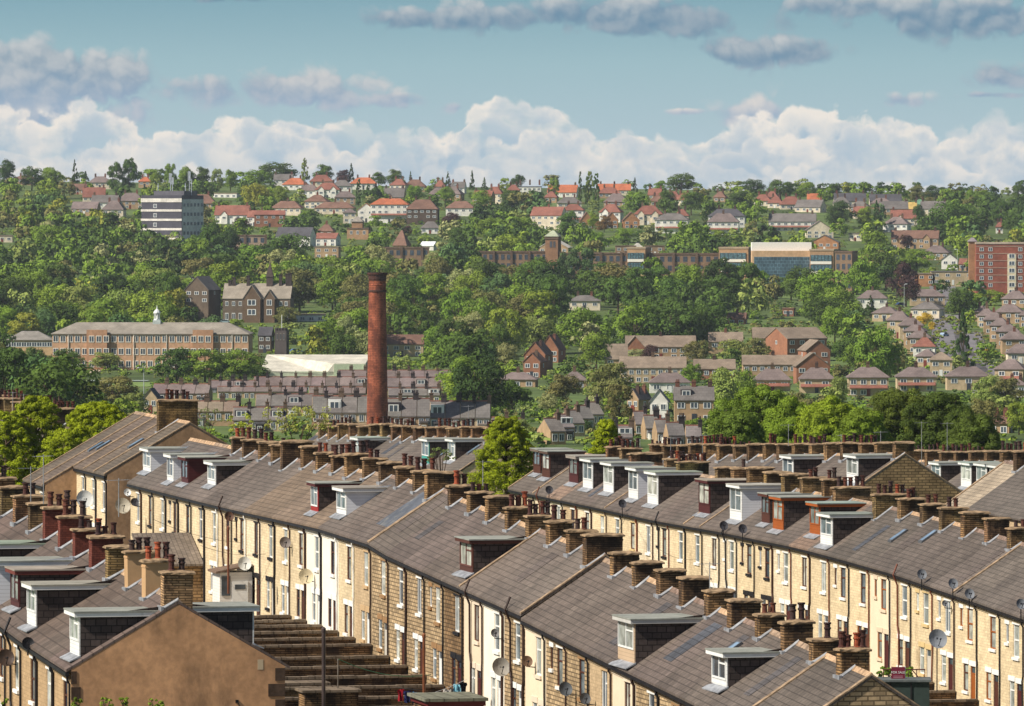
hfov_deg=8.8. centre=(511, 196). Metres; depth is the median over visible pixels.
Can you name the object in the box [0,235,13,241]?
house
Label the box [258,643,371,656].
yard wall
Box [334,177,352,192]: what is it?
semi detached house
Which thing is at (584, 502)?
terraced house
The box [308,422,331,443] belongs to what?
terraced house
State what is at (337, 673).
post
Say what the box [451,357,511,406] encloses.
broadleaf tree
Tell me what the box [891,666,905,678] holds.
sale board
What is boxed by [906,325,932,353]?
house
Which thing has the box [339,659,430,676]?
clothes line
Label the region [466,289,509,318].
broadleaf tree
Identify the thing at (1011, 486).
terraced house
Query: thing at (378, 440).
terraced house
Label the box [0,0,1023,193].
sky
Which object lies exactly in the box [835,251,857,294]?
college end block
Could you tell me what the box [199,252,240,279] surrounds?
broadleaf tree
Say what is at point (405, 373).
terraced house
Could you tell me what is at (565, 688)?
satellite dish
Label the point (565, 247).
hall
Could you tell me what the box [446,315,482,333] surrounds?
broadleaf tree
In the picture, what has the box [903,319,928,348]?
house
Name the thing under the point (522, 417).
terraced house
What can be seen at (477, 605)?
window
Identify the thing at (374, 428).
terraced house
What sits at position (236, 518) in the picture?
window
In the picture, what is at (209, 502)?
terraced house
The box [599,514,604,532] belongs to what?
window
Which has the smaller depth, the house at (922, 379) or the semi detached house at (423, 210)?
the house at (922, 379)
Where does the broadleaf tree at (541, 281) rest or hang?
on the ground at (604, 308)
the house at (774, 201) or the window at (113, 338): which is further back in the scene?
the house at (774, 201)
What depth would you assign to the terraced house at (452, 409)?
1306.73 m
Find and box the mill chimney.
[367,273,387,423]
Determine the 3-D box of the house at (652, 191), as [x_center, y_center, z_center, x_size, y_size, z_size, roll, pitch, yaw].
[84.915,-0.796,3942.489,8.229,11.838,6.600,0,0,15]
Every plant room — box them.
[615,245,635,251]
[645,245,664,252]
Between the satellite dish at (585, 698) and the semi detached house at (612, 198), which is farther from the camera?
the semi detached house at (612, 198)
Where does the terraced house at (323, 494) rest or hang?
on the ground at (604, 308)
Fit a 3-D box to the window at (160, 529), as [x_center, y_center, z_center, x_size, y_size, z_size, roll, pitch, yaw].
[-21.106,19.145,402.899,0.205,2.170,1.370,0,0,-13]
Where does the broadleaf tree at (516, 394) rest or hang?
on the ground at (604, 308)
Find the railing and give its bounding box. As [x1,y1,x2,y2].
[883,669,924,676]
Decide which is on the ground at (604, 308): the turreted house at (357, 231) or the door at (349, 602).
the turreted house at (357, 231)
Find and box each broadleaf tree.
[0,159,16,183]
[0,274,34,303]
[0,289,13,320]
[0,304,21,339]
[0,346,36,396]
[0,358,15,394]
[0,394,66,484]
[0,410,39,484]
[4,311,46,345]
[7,268,47,298]
[7,353,81,398]
[11,352,102,420]
[17,308,59,336]
[19,166,43,190]
[23,270,51,316]
[24,347,46,359]
[28,427,89,474]
[29,224,68,253]
[34,282,72,310]
[36,301,79,329]
[37,167,68,184]
[43,262,72,296]
[49,300,82,323]
[51,348,85,369]
[59,283,96,320]
[60,400,126,452]
[71,380,99,401]
[78,296,122,321]
[83,375,141,402]
[84,296,119,321]
[88,352,123,368]
[90,272,132,303]
[102,287,141,314]
[106,162,124,192]
[108,312,136,321]
[112,309,132,320]
[120,157,137,187]
[122,392,149,410]
[125,260,159,288]
[125,288,175,321]
[130,273,176,310]
[136,316,164,321]
[138,267,176,290]
[147,287,196,321]
[147,298,185,321]
[149,172,163,186]
[153,270,185,302]
[154,346,197,382]
[163,163,176,187]
[165,315,185,321]
[177,166,195,190]
[179,237,210,274]
[180,256,213,281]
[181,269,220,290]
[183,347,224,381]
[194,166,210,181]
[198,221,229,257]
[198,408,226,431]
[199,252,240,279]
[199,314,221,321]
[209,260,243,303]
[210,168,224,191]
[210,271,238,301]
[218,348,267,379]
[220,226,242,254]
[222,169,237,190]
[226,412,254,435]
[231,217,251,227]
[237,243,268,281]
[240,183,270,207]
[241,169,271,181]
[243,366,271,376]
[245,243,279,274]
[257,161,299,179]
[262,405,334,439]
[263,249,297,274]
[268,233,313,259]
[272,185,291,202]
[272,306,301,323]
[276,257,304,274]
[280,266,322,311]
[285,261,325,302]
[306,317,345,353]
[311,255,345,274]
[312,164,334,178]
[313,265,347,311]
[317,269,349,306]
[327,332,364,354]
[329,296,368,317]
[332,299,368,337]
[333,314,360,335]
[334,169,350,180]
[336,272,368,303]
[336,307,389,332]
[350,330,367,354]
[353,257,392,274]
[364,272,398,292]
[365,243,395,274]
[367,287,412,332]
[370,172,386,185]
[385,169,404,183]
[386,272,416,304]
[386,301,410,333]
[394,277,430,314]
[398,303,440,338]
[404,225,412,233]
[405,185,426,198]
[409,272,451,319]
[409,281,452,310]
[422,252,442,266]
[422,325,454,350]
[424,255,455,284]
[429,331,493,374]
[433,316,473,356]
[434,355,489,390]
[435,186,455,207]
[436,331,488,366]
[439,287,472,330]
[441,212,460,222]
[441,372,480,398]
[445,268,476,293]
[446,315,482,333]
[447,227,468,248]
[450,270,488,300]
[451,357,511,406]
[453,311,490,333]
[455,296,499,328]
[464,256,501,278]
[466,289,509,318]
[466,415,536,494]
[470,189,492,208]
[474,217,506,237]
[476,288,503,304]
[476,322,517,359]
[478,271,514,299]
[481,344,497,360]
[484,306,530,351]
[491,235,533,250]
[491,408,497,421]
[494,342,519,365]
[497,264,520,283]
[498,189,524,208]
[498,379,534,415]
[499,283,541,314]
[503,292,545,321]
[509,216,541,232]
[509,255,547,290]
[511,174,525,186]
[519,418,533,438]
[520,316,561,344]
[521,289,560,331]
[524,190,547,201]
[532,259,574,296]
[533,274,569,305]
[536,275,572,322]
[537,393,559,410]
[543,374,583,399]
[548,177,559,194]
[553,306,612,352]
[556,210,586,234]
[557,251,575,293]
[566,246,596,295]
[569,268,607,301]
[579,332,612,367]
[584,361,634,401]
[584,420,593,430]
[586,213,597,226]
[588,419,620,453]
[590,261,618,270]
[591,261,637,304]
[592,232,608,245]
[594,215,613,231]
[594,275,633,313]
[604,383,632,421]
[611,300,663,343]
[614,227,636,239]
[617,277,656,305]
[620,190,653,212]
[625,266,659,304]
[628,348,643,355]
[640,344,658,355]
[642,300,698,334]
[643,290,682,313]
[645,264,673,285]
[653,180,671,190]
[656,190,676,209]
[656,276,688,305]
[658,296,685,333]
[664,173,698,192]
[669,272,703,289]
[672,232,691,245]
[675,262,710,294]
[677,302,717,343]
[679,191,704,214]
[679,340,712,359]
[679,363,705,382]
[685,419,706,431]
[693,305,731,331]
[699,257,739,301]
[703,273,750,318]
[709,366,743,410]
[711,230,728,240]
[717,339,745,356]
[725,191,753,208]
[728,260,761,302]
[734,368,756,392]
[740,337,771,354]
[741,178,766,192]
[743,270,769,293]
[765,179,795,197]
[779,265,816,303]
[783,276,800,299]
[794,182,821,196]
[794,272,837,302]
[797,282,831,316]
[801,294,844,326]
[817,287,863,315]
[820,305,850,342]
[824,200,858,224]
[828,183,842,193]
[830,335,870,359]
[830,376,850,395]
[840,258,879,293]
[840,343,861,369]
[843,182,856,192]
[852,324,903,377]
[856,206,875,225]
[856,347,903,374]
[857,231,886,260]
[872,250,901,287]
[885,260,921,306]
[899,235,913,249]
[899,249,939,272]
[908,184,930,200]
[911,204,925,223]
[916,312,933,327]
[924,185,944,200]
[925,197,934,200]
[926,200,971,231]
[928,321,935,328]
[945,287,977,318]
[953,203,994,235]
[965,190,980,202]
[969,293,978,302]
[969,398,1005,423]
[970,375,1003,401]
[974,289,1004,305]
[976,190,990,200]
[986,374,1002,386]
[987,377,1023,403]
[988,198,1014,220]
[1001,212,1023,233]
[1005,401,1023,434]
[1011,184,1023,200]
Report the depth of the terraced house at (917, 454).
554.93 m
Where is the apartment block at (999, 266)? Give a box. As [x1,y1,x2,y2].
[975,242,1023,297]
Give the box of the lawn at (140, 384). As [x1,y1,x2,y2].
[112,382,151,386]
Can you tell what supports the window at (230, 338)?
in the school
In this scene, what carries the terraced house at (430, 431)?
on the ground at (604, 308)
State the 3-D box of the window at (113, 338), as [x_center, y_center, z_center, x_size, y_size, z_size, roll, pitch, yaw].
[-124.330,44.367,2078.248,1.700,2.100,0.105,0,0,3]
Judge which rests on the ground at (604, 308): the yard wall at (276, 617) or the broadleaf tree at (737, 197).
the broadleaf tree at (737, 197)
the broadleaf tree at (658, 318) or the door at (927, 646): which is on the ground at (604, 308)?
the broadleaf tree at (658, 318)
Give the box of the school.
[51,307,253,369]
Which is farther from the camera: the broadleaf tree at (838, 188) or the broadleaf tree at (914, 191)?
the broadleaf tree at (838, 188)
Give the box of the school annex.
[7,331,51,354]
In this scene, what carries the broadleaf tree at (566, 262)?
on the ground at (604, 308)
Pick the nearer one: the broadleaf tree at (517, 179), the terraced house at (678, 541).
the terraced house at (678, 541)
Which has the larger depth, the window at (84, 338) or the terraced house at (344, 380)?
the window at (84, 338)
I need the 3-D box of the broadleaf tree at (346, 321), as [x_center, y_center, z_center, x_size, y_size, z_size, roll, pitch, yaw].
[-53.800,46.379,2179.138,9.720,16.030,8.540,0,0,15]
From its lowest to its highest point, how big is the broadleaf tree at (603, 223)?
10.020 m
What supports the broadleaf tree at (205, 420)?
on the ground at (604, 308)
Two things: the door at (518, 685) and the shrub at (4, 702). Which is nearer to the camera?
the shrub at (4, 702)
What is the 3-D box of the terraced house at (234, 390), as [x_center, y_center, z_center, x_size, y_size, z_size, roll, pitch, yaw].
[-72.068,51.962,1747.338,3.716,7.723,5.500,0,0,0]
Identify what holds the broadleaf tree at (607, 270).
on the ground at (604, 308)
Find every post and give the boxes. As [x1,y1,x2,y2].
[227,526,229,593]
[321,627,325,705]
[337,659,338,687]
[422,633,425,692]
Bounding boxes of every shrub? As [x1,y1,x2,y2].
[0,695,8,705]
[71,697,82,705]
[99,697,113,705]
[119,697,128,705]
[148,698,164,705]
[427,447,455,470]
[876,666,913,676]
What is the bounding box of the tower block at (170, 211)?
[141,171,203,240]
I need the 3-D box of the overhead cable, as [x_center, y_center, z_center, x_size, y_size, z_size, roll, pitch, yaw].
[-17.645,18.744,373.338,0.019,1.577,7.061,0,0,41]
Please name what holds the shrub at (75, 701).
on the ground at (604, 308)
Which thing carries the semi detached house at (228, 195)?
on the ground at (604, 308)
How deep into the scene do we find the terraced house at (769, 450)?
484.30 m
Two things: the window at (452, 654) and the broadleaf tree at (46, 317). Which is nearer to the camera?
the window at (452, 654)
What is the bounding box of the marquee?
[420,241,436,250]
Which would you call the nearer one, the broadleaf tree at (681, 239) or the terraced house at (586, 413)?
the terraced house at (586, 413)
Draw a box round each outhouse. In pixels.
[285,680,330,686]
[295,687,360,705]
[407,692,487,705]
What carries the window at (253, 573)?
in the terraced house at (321, 461)
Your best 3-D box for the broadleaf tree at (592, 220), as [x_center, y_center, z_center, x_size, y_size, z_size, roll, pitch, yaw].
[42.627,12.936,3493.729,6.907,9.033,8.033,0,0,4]
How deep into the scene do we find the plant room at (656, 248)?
3175.81 m
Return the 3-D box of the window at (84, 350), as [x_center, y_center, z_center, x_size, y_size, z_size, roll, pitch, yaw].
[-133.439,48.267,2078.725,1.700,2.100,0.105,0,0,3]
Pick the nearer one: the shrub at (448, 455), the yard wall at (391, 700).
the yard wall at (391, 700)
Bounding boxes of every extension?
[131,532,202,601]
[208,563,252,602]
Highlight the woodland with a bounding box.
[0,167,1023,452]
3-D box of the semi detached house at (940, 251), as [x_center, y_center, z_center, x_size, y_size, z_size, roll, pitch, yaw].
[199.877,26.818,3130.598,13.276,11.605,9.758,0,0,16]
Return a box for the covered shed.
[878,677,930,705]
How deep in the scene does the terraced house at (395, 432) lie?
527.54 m
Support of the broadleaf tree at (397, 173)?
on the ground at (604, 308)
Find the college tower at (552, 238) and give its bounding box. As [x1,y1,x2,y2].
[544,230,561,268]
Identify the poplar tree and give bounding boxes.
[301,158,309,182]
[356,179,361,205]
[578,171,581,201]
[583,176,590,206]
[585,171,593,202]
[592,173,599,202]
[702,211,707,225]
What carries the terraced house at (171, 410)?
on the ground at (604, 308)
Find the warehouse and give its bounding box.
[261,354,367,375]
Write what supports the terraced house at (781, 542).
on the ground at (604, 308)
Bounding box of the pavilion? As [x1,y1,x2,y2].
[392,230,411,246]
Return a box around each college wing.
[236,234,266,249]
[380,246,429,265]
[479,250,544,272]
[560,252,626,277]
[649,253,718,280]
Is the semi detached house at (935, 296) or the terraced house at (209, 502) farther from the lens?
the semi detached house at (935, 296)
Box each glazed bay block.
[626,247,650,275]
[718,247,750,279]
[809,249,838,283]
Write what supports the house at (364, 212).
on the ground at (604, 308)
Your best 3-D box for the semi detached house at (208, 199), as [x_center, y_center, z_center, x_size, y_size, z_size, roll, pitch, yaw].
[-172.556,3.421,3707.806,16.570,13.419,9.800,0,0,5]
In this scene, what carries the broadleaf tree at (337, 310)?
on the ground at (604, 308)
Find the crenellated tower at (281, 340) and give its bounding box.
[275,315,288,354]
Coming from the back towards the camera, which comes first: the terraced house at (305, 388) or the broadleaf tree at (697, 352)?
the broadleaf tree at (697, 352)
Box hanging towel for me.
[453,684,460,691]
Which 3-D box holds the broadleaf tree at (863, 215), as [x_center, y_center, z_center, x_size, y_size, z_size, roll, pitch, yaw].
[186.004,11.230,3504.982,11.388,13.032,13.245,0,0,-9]
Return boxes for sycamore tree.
[705,383,785,433]
[708,406,765,444]
[760,395,808,442]
[793,394,864,442]
[831,408,895,441]
[866,387,926,440]
[896,391,976,449]
[936,410,1001,450]
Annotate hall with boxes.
[257,327,274,352]
[539,241,572,251]
[751,242,811,284]
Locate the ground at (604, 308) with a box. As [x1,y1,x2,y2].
[0,182,1023,451]
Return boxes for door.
[232,581,247,601]
[255,573,258,614]
[270,576,272,614]
[285,580,287,613]
[300,584,303,618]
[316,589,319,623]
[332,594,335,629]
[348,600,351,635]
[365,606,368,642]
[382,616,386,654]
[400,626,403,664]
[418,635,421,673]
[437,644,441,683]
[456,654,460,684]
[476,664,480,694]
[496,674,500,705]
[517,684,521,705]
[538,699,542,705]
[766,595,771,611]
[785,600,789,619]
[804,605,807,619]
[823,610,827,621]
[842,616,848,634]
[862,622,867,646]
[883,628,888,675]
[904,636,908,667]
[925,644,931,676]
[947,652,952,689]
[969,660,975,698]
[992,669,998,705]
[1015,678,1021,705]
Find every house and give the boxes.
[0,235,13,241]
[0,390,15,410]
[0,465,16,485]
[0,482,46,534]
[0,485,29,518]
[0,490,76,556]
[0,501,55,539]
[0,516,108,605]
[0,522,125,705]
[1,388,24,420]
[1,544,143,705]
[10,393,26,414]
[14,401,74,460]
[15,173,33,183]
[16,537,154,705]
[22,411,145,493]
[23,499,92,556]
[32,413,155,513]
[32,542,175,705]
[49,554,289,705]
[71,202,100,215]
[73,181,87,194]
[73,415,156,514]
[82,184,105,201]
[83,389,199,526]
[88,173,110,188]
[91,192,118,208]
[93,419,228,544]
[101,197,126,217]
[120,189,141,208]
[127,438,202,539]
[138,174,151,187]
[138,440,215,532]
[144,388,161,413]
[150,442,227,532]
[153,377,168,398]
[163,428,251,532]
[167,377,182,398]
[175,427,263,534]
[180,377,197,398]
[184,276,221,320]
[188,432,278,601]
[195,377,212,399]
[197,191,216,208]
[198,393,209,425]
[201,438,285,601]
[207,393,225,425]
[211,374,221,392]
[213,193,240,197]
[214,202,250,223]
[215,439,314,566]
[217,380,231,397]
[221,374,234,385]
[222,263,294,322]
[223,393,240,425]
[228,445,323,569]
[230,380,244,397]
[232,399,251,430]
[233,374,246,385]
[243,381,256,397]
[243,442,339,614]
[246,374,258,385]
[247,207,262,225]
[250,399,269,431]
[254,210,285,226]
[254,371,268,385]
[255,387,271,405]
[256,380,269,392]
[257,444,350,614]
[268,371,282,385]
[268,399,287,430]
[269,380,281,392]
[271,387,287,405]
[272,198,304,215]
[272,440,369,619]
[273,172,293,185]
[275,227,315,246]
[281,380,295,392]
[282,175,308,189]
[282,371,296,385]
[286,387,303,415]
[287,449,388,623]
[294,380,307,392]
[295,314,325,320]
[297,181,316,197]
[297,371,311,389]
[302,387,318,415]
[302,460,401,627]
[304,191,330,208]
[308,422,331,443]
[309,172,332,186]
[309,380,323,394]
[311,371,326,385]
[312,387,328,428]
[313,420,339,444]
[314,179,339,198]
[314,246,340,257]
[315,199,355,213]
[316,233,340,245]
[318,220,335,232]
[318,453,421,636]
[322,416,351,450]
[323,380,337,394]
[325,371,340,385]
[327,388,343,424]
[328,423,365,450]
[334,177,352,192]
[334,188,355,204]
[334,457,438,642]
[337,380,351,394]
[338,364,352,375]
[338,425,368,452]
[340,371,354,385]
[342,209,356,223]
[342,388,359,422]
[344,417,382,452]
[346,216,370,239]
[349,416,395,451]
[350,174,377,189]
[350,471,462,654]
[352,364,367,377]
[352,380,366,394]
[354,373,366,385]
[357,203,370,222]
[357,395,366,424]
[367,470,476,664]
[370,195,409,223]
[373,418,418,456]
[373,419,404,454]
[383,426,424,460]
[384,185,405,199]
[385,482,494,674]
[387,334,423,356]
[387,364,396,376]
[387,371,400,387]
[388,381,401,397]
[388,390,402,423]
[389,176,408,191]
[389,426,435,460]
[395,364,409,376]
[399,371,414,386]
[401,381,414,397]
[401,390,418,424]
[401,418,451,463]
[403,494,514,683]
[406,196,439,224]
[407,421,459,465]
[408,176,426,191]
[410,364,424,376]
[414,371,428,386]
[414,381,427,397]
[417,390,433,426]
[418,418,474,466]
[420,221,438,233]
[421,491,532,688]
[424,365,438,376]
[427,381,440,399]
[427,426,486,468]
[428,184,443,199]
[428,372,442,387]
[430,392,446,426]
[435,177,445,187]
[437,420,494,470]
[440,500,551,691]
[445,392,461,426]
[446,198,474,215]
[447,432,532,494]
[449,183,463,200]
[451,179,466,193]
[459,505,574,695]
[460,392,475,425]
[473,187,495,204]
[475,392,491,425]
[479,517,598,705]
[489,183,505,203]
[492,408,508,419]
[499,532,624,705]
[501,366,539,386]
[508,181,519,191]
[508,409,524,425]
[508,447,572,504]
[518,179,541,193]
[518,449,587,503]
[520,550,641,705]
[522,349,547,377]
[523,339,553,369]
[530,204,566,230]
[532,453,589,512]
[537,409,565,444]
[541,560,664,705]
[543,188,558,202]
[544,333,566,362]
[546,436,625,518]
[547,182,577,196]
[553,405,574,440]
[557,194,581,206]
[560,438,642,528]
[562,568,686,705]
[563,401,584,435]
[565,200,584,222]
[565,365,587,387]
[569,291,600,309]
[573,397,594,429]
[574,452,663,528]
[579,212,592,227]
[584,575,711,705]
[589,461,658,532]
[590,394,603,427]
[598,181,630,194]
[599,184,620,197]
[599,201,623,221]
[603,190,626,206]
[604,344,627,363]
[604,450,684,532]
[607,212,618,227]
[607,588,735,705]
[613,417,618,444]
[618,416,634,445]
[619,352,686,382]
[619,453,710,551]
[621,212,639,227]
[625,331,695,358]
[627,383,651,409]
[628,335,644,350]
[630,598,763,705]
[632,402,647,434]
[634,202,663,224]
[635,470,710,559]
[641,406,659,439]
[647,186,662,199]
[647,439,663,451]
[648,367,691,392]
[649,193,661,206]
[649,389,669,417]
[650,466,735,567]
[652,410,669,442]
[654,602,787,705]
[655,210,689,232]
[660,437,680,461]
[663,413,685,444]
[663,444,687,465]
[666,459,749,575]
[669,188,678,198]
[673,379,714,421]
[675,190,688,204]
[677,206,689,222]
[679,602,815,705]
[683,466,774,575]
[685,416,702,443]
[686,436,707,459]
[693,354,735,379]
[699,434,723,460]
[699,470,791,587]
[707,205,746,227]
[707,210,739,233]
[708,328,742,353]
[708,436,738,468]
[709,441,750,475]
[710,622,838,705]
[713,188,727,201]
[717,472,808,597]
[727,309,747,323]
[730,443,762,466]
[734,467,827,597]
[741,350,802,375]
[745,433,776,466]
[752,327,775,353]
[752,467,842,611]
[752,630,919,705]
[753,363,791,390]
[754,191,770,205]
[760,443,791,466]
[765,327,827,354]
[767,193,782,207]
[768,188,777,198]
[768,210,816,230]
[770,475,872,619]
[773,434,812,470]
[779,193,797,209]
[779,442,839,473]
[782,308,795,315]
[788,498,871,619]
[792,352,830,383]
[794,197,826,212]
[797,339,830,364]
[798,361,833,392]
[805,220,832,237]
[805,434,826,453]
[807,191,819,199]
[807,481,906,637]
[811,235,840,249]
[813,433,859,475]
[823,435,877,477]
[826,487,925,637]
[832,194,849,208]
[833,190,866,205]
[840,441,892,477]
[843,441,961,502]
[846,362,889,395]
[846,494,945,670]
[848,233,863,240]
[850,198,870,212]
[853,203,867,218]
[856,286,887,307]
[866,497,969,676]
[869,191,901,205]
[870,195,888,208]
[872,302,896,321]
[879,198,908,214]
[883,213,911,231]
[886,306,908,338]
[887,511,990,667]
[890,207,917,225]
[891,227,939,248]
[894,361,937,391]
[897,313,923,342]
[898,273,934,286]
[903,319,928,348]
[906,199,916,209]
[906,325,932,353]
[908,517,1011,689]
[910,285,945,305]
[910,298,944,317]
[912,332,937,358]
[914,349,935,366]
[914,445,925,461]
[919,443,941,466]
[920,198,947,213]
[923,242,952,259]
[927,444,954,469]
[928,446,983,481]
[929,352,953,375]
[929,519,1023,698]
[930,271,967,285]
[941,253,956,268]
[944,361,988,389]
[945,441,1023,506]
[950,443,971,460]
[950,450,999,487]
[951,542,1023,698]
[957,441,1017,490]
[958,258,967,270]
[968,468,1023,516]
[973,445,1023,480]
[974,301,987,320]
[974,566,1023,705]
[976,304,992,327]
[982,307,1003,334]
[986,464,998,470]
[988,313,1011,341]
[989,488,1023,526]
[993,359,1023,381]
[993,407,1013,432]
[995,218,1002,233]
[995,300,1023,323]
[995,319,1020,348]
[997,590,1023,705]
[999,326,1023,356]
[1001,286,1023,307]
[1005,344,1023,363]
[1010,373,1023,396]
[1011,508,1023,525]
[1018,311,1023,326]
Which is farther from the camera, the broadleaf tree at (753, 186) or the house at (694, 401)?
the broadleaf tree at (753, 186)
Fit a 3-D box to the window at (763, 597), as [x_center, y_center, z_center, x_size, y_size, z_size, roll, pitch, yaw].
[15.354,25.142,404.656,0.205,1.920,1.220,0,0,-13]
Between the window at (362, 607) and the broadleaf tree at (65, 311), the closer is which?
the window at (362, 607)
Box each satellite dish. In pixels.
[0,649,15,665]
[22,637,33,655]
[76,490,92,507]
[115,498,130,512]
[124,489,133,496]
[131,498,139,506]
[225,511,236,521]
[238,557,251,569]
[280,537,291,547]
[299,569,313,583]
[491,629,500,638]
[492,658,508,675]
[522,656,534,667]
[545,486,552,493]
[559,682,574,695]
[580,693,593,704]
[618,499,626,516]
[720,521,727,539]
[738,524,746,542]
[917,569,926,589]
[929,629,946,691]
[942,600,951,608]
[948,578,957,599]
[965,589,974,609]
[1016,599,1023,620]
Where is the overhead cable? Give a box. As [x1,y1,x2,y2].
[153,519,240,542]
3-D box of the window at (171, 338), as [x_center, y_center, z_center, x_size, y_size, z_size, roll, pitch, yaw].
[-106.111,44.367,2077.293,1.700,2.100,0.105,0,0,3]
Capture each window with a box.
[0,633,3,681]
[12,643,18,693]
[28,655,34,705]
[45,666,50,705]
[53,336,57,341]
[60,336,65,341]
[62,677,67,705]
[67,336,72,341]
[75,336,79,341]
[82,336,86,341]
[82,348,86,354]
[89,336,93,341]
[89,348,93,354]
[90,478,94,508]
[96,336,101,341]
[101,481,104,511]
[103,336,108,341]
[111,336,116,341]
[111,348,116,354]
[118,336,123,341]
[118,348,123,354]
[126,336,130,341]
[126,348,130,354]
[126,361,130,366]
[135,492,139,524]
[140,336,145,341]
[140,348,145,354]
[147,336,152,341]
[147,348,152,354]
[147,361,152,366]
[147,495,151,527]
[155,336,159,341]
[155,348,159,354]
[159,498,163,531]
[168,500,170,522]
[169,336,174,341]
[172,501,175,532]
[177,336,181,341]
[184,336,188,341]
[185,504,189,531]
[191,336,195,341]
[197,507,202,541]
[198,336,202,341]
[205,336,210,341]
[209,560,212,593]
[211,511,215,545]
[213,336,217,341]
[216,413,220,419]
[220,336,225,341]
[222,576,229,595]
[228,336,232,341]
[234,517,237,540]
[235,336,239,341]
[238,517,243,553]
[242,336,247,341]
[252,521,257,556]
[252,572,254,603]
[265,575,269,610]
[267,524,272,560]
[279,579,284,614]
[282,527,287,564]
[295,583,299,618]
[297,531,302,568]
[310,588,315,623]
[313,534,318,572]
[326,593,331,629]
[329,539,334,577]
[342,599,347,636]
[345,544,351,583]
[359,415,363,421]
[359,605,364,642]
[362,549,368,588]
[376,613,382,651]
[379,558,385,598]
[394,624,399,662]
[397,567,403,608]
[412,633,418,672]
[415,576,421,616]
[427,581,432,609]
[430,642,436,682]
[433,584,440,626]
[449,651,455,691]
[452,593,459,635]
[472,602,479,644]
[472,662,475,692]
[490,671,495,705]
[492,611,499,654]
[513,620,520,664]
[513,682,516,705]
[531,695,537,705]
[534,634,541,679]
[548,641,553,672]
[552,434,557,441]
[555,645,562,689]
[557,505,560,518]
[559,434,563,440]
[570,508,574,528]
[577,655,584,701]
[579,425,583,432]
[584,510,589,528]
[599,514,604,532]
[600,667,607,705]
[614,517,619,532]
[623,678,629,705]
[629,521,634,551]
[636,426,640,433]
[645,524,650,555]
[647,690,654,705]
[653,385,659,389]
[661,404,665,409]
[661,527,666,558]
[675,256,679,261]
[677,402,684,407]
[677,530,682,562]
[690,402,697,407]
[693,533,699,565]
[698,256,702,261]
[703,402,710,407]
[710,536,716,568]
[728,540,733,572]
[740,542,743,564]
[743,590,747,597]
[745,543,751,576]
[757,546,761,568]
[761,594,765,603]
[763,547,769,580]
[776,550,779,572]
[779,598,784,612]
[781,551,788,584]
[800,555,806,589]
[817,608,822,636]
[819,560,826,594]
[821,352,826,356]
[833,563,837,587]
[836,614,841,635]
[839,565,845,600]
[850,380,856,384]
[850,390,856,394]
[856,620,861,631]
[859,571,865,606]
[861,380,866,384]
[861,390,866,394]
[871,380,876,384]
[873,575,877,599]
[876,627,882,661]
[879,577,886,612]
[881,380,886,384]
[896,633,903,666]
[900,583,907,619]
[914,588,919,612]
[918,641,924,676]
[921,589,928,627]
[936,596,940,620]
[939,649,946,685]
[944,595,950,635]
[958,603,963,628]
[961,658,968,693]
[965,606,973,643]
[984,666,991,702]
[988,611,996,652]
[999,371,1004,375]
[1000,426,1006,432]
[1004,619,1009,645]
[1008,675,1014,705]
[1011,620,1019,660]
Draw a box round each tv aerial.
[17,466,30,501]
[32,454,43,503]
[107,478,127,516]
[709,562,720,587]
[921,422,926,462]
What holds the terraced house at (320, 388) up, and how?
on the ground at (604, 308)
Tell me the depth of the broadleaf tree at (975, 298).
2645.23 m
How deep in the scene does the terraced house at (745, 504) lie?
412.79 m
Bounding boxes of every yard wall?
[254,614,290,619]
[254,619,305,624]
[254,624,321,630]
[254,630,337,637]
[254,636,354,644]
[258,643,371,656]
[275,655,388,665]
[285,665,406,675]
[285,674,421,685]
[285,684,443,696]
[285,695,413,705]
[929,681,933,689]
[929,690,955,698]
[929,699,977,705]
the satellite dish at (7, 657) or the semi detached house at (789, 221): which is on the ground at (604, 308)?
the semi detached house at (789, 221)
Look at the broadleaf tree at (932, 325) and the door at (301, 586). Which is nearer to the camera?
the door at (301, 586)
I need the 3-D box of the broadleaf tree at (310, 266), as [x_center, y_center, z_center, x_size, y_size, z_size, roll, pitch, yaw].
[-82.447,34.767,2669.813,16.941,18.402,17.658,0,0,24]
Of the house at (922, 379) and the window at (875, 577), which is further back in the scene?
the house at (922, 379)
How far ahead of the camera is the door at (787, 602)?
399.30 m
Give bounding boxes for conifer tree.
[71,159,79,183]
[83,171,89,183]
[347,163,354,181]
[445,172,450,186]
[469,171,474,189]
[480,177,488,189]
[631,178,637,191]
[864,295,876,317]
[871,200,882,230]
[952,307,975,365]
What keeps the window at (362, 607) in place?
in the terraced house at (435, 482)
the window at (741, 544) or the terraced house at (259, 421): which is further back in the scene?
the terraced house at (259, 421)
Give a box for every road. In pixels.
[929,286,992,374]
[955,332,1003,392]
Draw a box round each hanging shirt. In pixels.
[397,689,403,700]
[403,690,410,702]
[460,682,466,691]
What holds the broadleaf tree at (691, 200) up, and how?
on the ground at (604, 308)
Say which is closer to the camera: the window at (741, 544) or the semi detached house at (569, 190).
the window at (741, 544)
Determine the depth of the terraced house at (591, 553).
309.17 m
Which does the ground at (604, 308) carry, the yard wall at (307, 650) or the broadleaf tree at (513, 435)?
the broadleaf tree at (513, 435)
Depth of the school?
2077.97 m
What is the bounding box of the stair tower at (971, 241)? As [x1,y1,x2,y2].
[967,237,976,292]
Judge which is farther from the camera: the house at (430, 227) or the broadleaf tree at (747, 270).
the house at (430, 227)
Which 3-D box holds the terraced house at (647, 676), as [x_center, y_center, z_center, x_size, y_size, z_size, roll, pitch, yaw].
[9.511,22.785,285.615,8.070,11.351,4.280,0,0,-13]
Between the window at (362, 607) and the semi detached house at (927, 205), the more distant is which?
the semi detached house at (927, 205)
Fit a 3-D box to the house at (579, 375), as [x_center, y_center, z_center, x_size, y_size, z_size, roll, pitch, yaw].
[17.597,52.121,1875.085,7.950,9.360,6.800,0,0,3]

